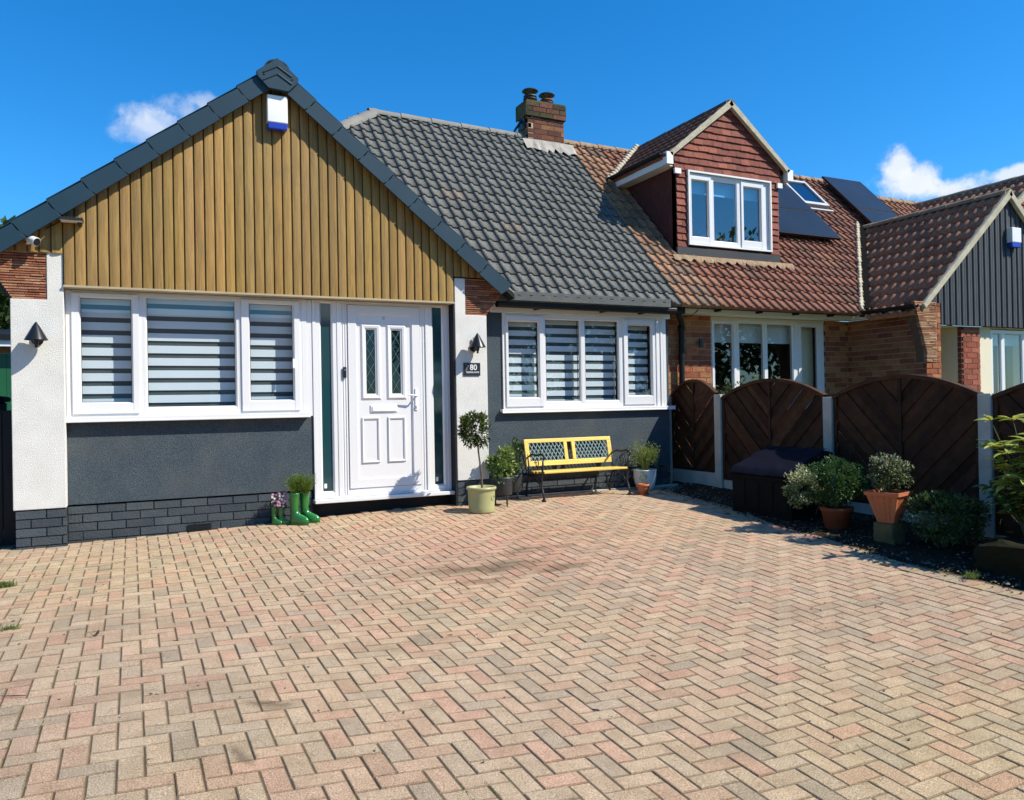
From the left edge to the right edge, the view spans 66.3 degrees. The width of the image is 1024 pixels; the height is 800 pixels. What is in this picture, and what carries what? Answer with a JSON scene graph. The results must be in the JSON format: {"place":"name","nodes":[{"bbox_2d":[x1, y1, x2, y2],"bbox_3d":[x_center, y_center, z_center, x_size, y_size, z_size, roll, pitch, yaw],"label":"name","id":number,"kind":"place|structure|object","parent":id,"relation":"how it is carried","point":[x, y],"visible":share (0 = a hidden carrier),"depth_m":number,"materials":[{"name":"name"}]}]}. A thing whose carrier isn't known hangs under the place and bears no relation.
{"place":"outdoors","nodes":[
{"label":"outdoors","id":0,"kind":"place"},
{"bbox_2d":[0,329,11,409],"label":"garage","id":1,"kind":"structure","parent":0,"point":[5,363],"depth_m":12.68,"materials":[{"name":"brick"}]},
{"bbox_2d":[0,354,11,409],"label":"garage door","id":2,"kind":"structure","parent":1,"relation":"in","point":[5,359],"depth_m":12.68,"materials":[{"name":"green metal"}]},
{"bbox_2d":[11,506,1007,799],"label":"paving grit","id":3,"kind":"object","parent":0,"point":[477,634],"visible":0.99,"depth_m":4.16,"materials":[{"name":"grey gravel"}]},
{"bbox_2d":[0,483,1023,799],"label":"block paving","id":4,"kind":"structure","parent":0,"point":[678,603],"depth_m":3.77,"materials":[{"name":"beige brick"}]},
{"bbox_2d":[0,579,17,587],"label":"grass tuft","id":5,"kind":"object","parent":4,"relation":"on","point":[7,584],"visible":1,"depth_m":5.14,"materials":[{"name":"green plant"}]},
{"bbox_2d":[0,623,22,631],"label":"grass tuft","id":6,"kind":"object","parent":4,"relation":"on","point":[6,628],"visible":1,"depth_m":4.16,"materials":[{"name":"green plant"}]},
{"bbox_2d":[269,491,289,524],"bbox_3d":[-2.198,1.014,7.373,0.203,0.313,0.161,-1,0,-26],"label":"boot planter","id":7,"kind":"object","parent":4,"relation":"on","point":[281,520],"visible":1,"depth_m":7.35,"materials":[{"name":"green rubber"}]},
{"bbox_2d":[284,472,319,524],"bbox_3d":[-1.981,0.915,7.384,0.332,0.495,0.232,-1,0,-26],"label":"boot planter","id":8,"kind":"object","parent":4,"relation":"on","point":[305,516],"visible":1,"depth_m":7.35,"materials":[{"name":"green rubber"}]},
{"bbox_2d":[454,409,495,513],"bbox_3d":[-0.368,0.603,7.834,0.414,1.037,0.343,-1,0,-26],"label":"bay tree","id":9,"kind":"object","parent":4,"relation":"on","point":[481,498],"visible":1,"depth_m":7.76,"materials":[{"name":"green plant"}]},
{"bbox_2d":[0,545,996,799],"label":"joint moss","id":10,"kind":"object","parent":4,"relation":"on","point":[446,767],"visible":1,"depth_m":2.77,"materials":[{"name":"green plant"}]},
{"bbox_2d":[483,443,518,505],"bbox_3d":[-0.114,0.777,8.255,0.343,0.659,0.336,-1,0,35],"label":"footed planter","id":11,"kind":"object","parent":4,"relation":"on","point":[503,480],"visible":1,"depth_m":8.17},
{"bbox_2d":[501,436,525,499],"bbox_3d":[-0.002,0.743,8.636,0.324,0.695,0.350,-1,0,-26],"label":"footed planter","id":12,"kind":"object","parent":4,"relation":"on","point":[517,484],"visible":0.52,"depth_m":8.57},
{"bbox_2d":[523,435,631,501],"bbox_3d":[0.745,0.759,8.863,1.151,0.683,0.482,-1,0,-26],"label":"garden bench","id":13,"kind":"object","parent":4,"relation":"on","point":[546,462],"visible":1,"depth_m":8.94,"materials":[{"name":"yellow wood"}]},
{"bbox_2d":[637,469,649,494],"bbox_3d":[1.497,0.932,8.944,0.150,0.299,0.150,-1,0,-26],"label":"potted seedling","id":14,"kind":"object","parent":4,"relation":"on","point":[643,488],"visible":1,"depth_m":8.90,"materials":[{"name":"ceramic"}]},
{"bbox_2d":[627,439,660,489],"bbox_3d":[1.558,0.762,9.338,0.425,0.614,0.358,-1,0,-26],"label":"potted shrub","id":15,"kind":"object","parent":4,"relation":"on","point":[651,473],"visible":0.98,"depth_m":9.30,"materials":[{"name":"green plant"}]},
{"bbox_2d":[0,0,1023,326],"label":"sky","id":16,"kind":"structure","parent":0,"point":[911,100],"materials":[{"name":"blue"}]},
{"bbox_2d":[666,481,1023,593],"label":"planting bed","id":17,"kind":"object","parent":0,"point":[912,550],"visible":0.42,"depth_m":6.17,"materials":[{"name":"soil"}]},
{"bbox_2d":[730,449,833,521],"bbox_3d":[2.603,0.803,7.604,0.550,0.638,0.820,-1,0,-26],"label":"storage box","id":18,"kind":"object","parent":17,"relation":"on","point":[758,495],"visible":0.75,"depth_m":7.37,"materials":[{"name":"black plastic"}]},
{"bbox_2d":[729,446,825,477],"bbox_3d":[2.576,0.587,7.594,0.542,0.252,0.760,-1,0,-26],"label":"lid","id":19,"kind":"object","parent":18,"relation":"on","point":[778,461],"visible":1,"depth_m":7.55,"materials":[{"name":"black plastic"}]},
{"bbox_2d":[782,454,871,529],"bbox_3d":[2.724,0.789,6.771,0.802,0.650,0.549,-1,0,-26],"label":"potted shrub","id":20,"kind":"object","parent":17,"relation":"on","point":[837,515],"visible":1,"depth_m":6.70,"materials":[{"name":"green plant"}]},
{"bbox_2d":[669,375,1023,538],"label":"panel fence","id":21,"kind":"object","parent":17,"relation":"on","point":[919,411],"visible":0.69,"depth_m":7.40,"materials":[{"name":"wood"}]},
{"bbox_2d":[873,521,905,543],"bbox_3d":[3.013,1.065,6.255,0.170,0.185,0.180,-1,0,-26],"label":"stone block","id":22,"kind":"object","parent":17,"relation":"on","point":[891,533],"depth_m":6.19,"materials":[{"name":"grey stone"}]},
{"bbox_2d":[863,452,914,522],"bbox_3d":[3.013,0.694,6.255,0.401,0.556,0.390,-1,0,-2],"label":"potted shrub","id":23,"kind":"object","parent":22,"relation":"on","point":[887,505],"visible":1,"depth_m":6.20,"materials":[{"name":"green plant"}]},
{"bbox_2d":[897,489,993,547],"bbox_3d":[3.317,0.913,6.041,0.809,0.477,0.608,-1,0,-26],"label":"bush","id":24,"kind":"object","parent":17,"relation":"on","point":[966,511],"visible":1,"depth_m":5.93,"materials":[{"name":"green plant"}]},
{"bbox_2d":[961,569,980,579],"bbox_3d":[3.035,1.152,5.193,0.144,0.062,0.120,-1,0,-7],"label":"grass tuft","id":25,"kind":"object","parent":17,"relation":"on","point":[970,575],"visible":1,"depth_m":5.17,"materials":[{"name":"green plant"}]},
{"bbox_2d":[972,414,1023,534],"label":"spotted laurel","id":26,"kind":"object","parent":17,"relation":"on","point":[1010,502],"visible":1,"depth_m":5.53,"materials":[{"name":"green plant"}]},
{"bbox_2d":[973,537,1023,580],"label":"rock","id":27,"kind":"object","parent":17,"relation":"on","point":[1002,556],"visible":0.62,"depth_m":5.22,"materials":[{"name":"grey stone"}]},
{"bbox_3d":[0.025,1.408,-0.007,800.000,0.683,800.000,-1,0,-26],"label":"ground","id":28,"kind":"structure","parent":0,"visible":0},
{"bbox_2d":[0,58,681,549],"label":"bungalow","id":29,"kind":"object","parent":28,"relation":"on","point":[216,296],"visible":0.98,"depth_m":7.61,"materials":[{"name":"grey brick"}]},
{"bbox_2d":[26,235,40,245],"bbox_3d":[-3.969,-1.314,6.463,0.158,0.096,0.071,-1,0,18],"label":"security camera","id":30,"kind":"object","parent":29,"relation":"attached to","point":[33,240],"visible":1,"depth_m":6.43,"materials":[{"name":"white plastic"}]},
{"bbox_2d":[24,322,47,347],"bbox_3d":[-3.913,-0.536,6.443,0.176,0.212,0.203,-1,0,-26],"label":"wall lamp","id":31,"kind":"object","parent":29,"relation":"attached to","point":[36,336],"visible":1,"depth_m":6.40,"materials":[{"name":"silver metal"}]},
{"bbox_2d":[45,215,83,228],"bbox_3d":[-3.741,-1.481,6.543,0.283,0.105,0.161,-1,0,-26],"label":"floodlight","id":32,"kind":"object","parent":29,"relation":"attached to","point":[78,221],"visible":1,"depth_m":6.53,"materials":[{"name":"black metal"}]},
{"bbox_2d":[65,289,310,422],"bbox_3d":[-2.927,-0.397,7.202,2.077,1.158,0.205,-1,0,-26],"label":"triple window","id":33,"kind":"structure","parent":29,"relation":"in","point":[131,356],"depth_m":7.23,"materials":[{"name":"white plastic"}]},
{"bbox_2d":[266,94,287,132],"bbox_3d":[-2.204,-2.684,7.344,0.185,0.315,0.085,-1,0,-26],"label":"alarm box","id":34,"kind":"object","parent":29,"relation":"attached to","point":[276,113],"visible":1,"depth_m":7.31,"materials":[{"name":"white plastic"}]},
{"bbox_2d":[343,367,346,377],"bbox_3d":[-1.658,-0.274,7.770,0.032,0.110,0.031,-1,0,-26],"label":"doorbell","id":35,"kind":"object","parent":29,"relation":"attached to","point":[344,372],"visible":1,"depth_m":7.76,"materials":[{"name":"black plastic"}]},
{"bbox_2d":[347,305,421,488],"bbox_3d":[-1.283,-0.038,7.959,0.751,1.831,0.124,-1,0,-26],"label":"front door","id":36,"kind":"structure","parent":29,"relation":"in","point":[383,342],"depth_m":7.97,"materials":[{"name":"white plastic"}]},
{"bbox_2d":[463,363,479,375],"bbox_3d":[-0.421,-0.323,8.242,0.190,0.135,0.014,-1,0,-26],"label":"house number sign","id":37,"kind":"object","parent":29,"relation":"attached to","point":[471,369],"visible":1,"depth_m":8.23,"materials":[{"name":"plastic"}]},
{"bbox_2d":[469,333,485,352],"bbox_3d":[-0.365,-0.591,8.168,0.176,0.212,0.203,-1,0,-26],"label":"wall lamp","id":38,"kind":"object","parent":29,"relation":"attached to","point":[477,344],"visible":1,"depth_m":8.12,"materials":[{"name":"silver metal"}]},
{"bbox_2d":[500,313,675,412],"bbox_3d":[0.914,-0.428,9.283,2.375,1.122,0.190,-1,0,-26],"label":"bay window","id":39,"kind":"structure","parent":29,"relation":"in","point":[558,363],"depth_m":9.27,"materials":[{"name":"white plastic"}]},
{"bbox_2d":[714,381,744,393],"bbox_3d":[2.876,0.439,10.111,0.562,1.414,0.517,-1,0,-26],"label":"front shrub","id":40,"kind":"object","parent":28,"relation":"on","point":[729,383],"visible":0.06,"depth_m":10.10,"materials":[{"name":"green plant"}]},
{"bbox_2d":[564,99,1023,482],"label":"neighbour bungalow","id":41,"kind":"object","parent":28,"relation":"on","point":[765,299],"visible":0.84,"depth_m":10.99,"materials":[{"name":"brick"}]},
{"bbox_2d":[696,339,703,347],"bbox_3d":[2.446,-0.738,10.199,0.064,0.115,0.112,-1,0,-26],"label":"wall lamp","id":42,"kind":"object","parent":41,"relation":"attached to","point":[700,342],"visible":1,"depth_m":10.16,"materials":[{"name":"black metal"}]},
{"bbox_2d":[710,319,824,407],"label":"four light window","id":43,"kind":"structure","parent":41,"relation":"in","point":[796,334],"depth_m":11.04,"materials":[{"name":"white plastic"}]},
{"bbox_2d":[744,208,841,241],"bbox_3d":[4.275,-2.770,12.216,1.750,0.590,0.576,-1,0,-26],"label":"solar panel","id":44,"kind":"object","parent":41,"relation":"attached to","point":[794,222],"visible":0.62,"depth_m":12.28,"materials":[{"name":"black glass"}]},
{"bbox_2d":[778,187,814,211],"bbox_3d":[4.038,-3.301,12.686,1.750,0.569,0.556,-1,0,-26],"label":"solar panel","id":45,"kind":"object","parent":41,"relation":"attached to","point":[789,198],"visible":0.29,"depth_m":12.85,"materials":[{"name":"black glass"}]},
{"bbox_2d":[783,180,833,212],"bbox_3d":[5.040,-3.512,13.465,0.640,0.686,0.646,-1,0,-26],"label":"roof window","id":46,"kind":"structure","parent":41,"relation":"in","point":[820,203],"depth_m":13.45,"materials":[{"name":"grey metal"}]},
{"bbox_2d":[821,176,893,212],"bbox_3d":[6.186,-3.655,14.066,0.970,0.800,0.780,-1,0,-26],"label":"solar panel","id":47,"kind":"object","parent":41,"relation":"attached to","point":[855,194],"visible":0.89,"depth_m":13.99,"materials":[{"name":"black glass"}]},
{"bbox_2d":[855,208,897,222],"bbox_3d":[6.452,-3.058,13.537,0.970,0.521,0.510,-1,0,-26],"label":"solar panel","id":48,"kind":"object","parent":41,"relation":"on","point":[871,216],"visible":0.39,"depth_m":13.50,"materials":[{"name":"black glass"}]},
{"bbox_2d":[990,330,1023,392],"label":"wing window","id":49,"kind":"structure","parent":41,"relation":"in","point":[999,338],"depth_m":11.29,"materials":[{"name":"white plastic"}]},
{"bbox_2d":[1006,227,1020,248],"bbox_3d":[7.139,-2.305,11.143,0.210,0.280,0.085,-1,0,-26],"label":"alarm box","id":50,"kind":"object","parent":41,"relation":"attached to","point":[1014,237],"visible":1,"depth_m":11.10,"materials":[{"name":"white plastic"}]},
{"bbox_2d":[877,175,1023,388],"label":"bungalow","id":51,"kind":"object","parent":28,"relation":"on","point":[899,207],"visible":0.09,"depth_m":14.08,"materials":[{"name":"tile"}]},
{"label":"side path","id":52,"kind":"structure","parent":0,"visible":0},
{"bbox_2d":[0,396,10,529],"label":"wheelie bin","id":53,"kind":"object","parent":52,"relation":"on","point":[3,404],"visible":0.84,"depth_m":7.25,"materials":[{"name":"black plastic"}]},
{"bbox_2d":[0,410,15,545],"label":"side gate","id":54,"kind":"structure","parent":52,"relation":"on","point":[8,517],"depth_m":6.72,"materials":[{"name":"black plastic"}]},
{"bbox_2d":[0,215,15,328],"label":"conifer hedge","id":55,"kind":"object","parent":52,"relation":"on","point":[4,311],"visible":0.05,"depth_m":17.06,"materials":[{"name":"green plant"}]}
]}

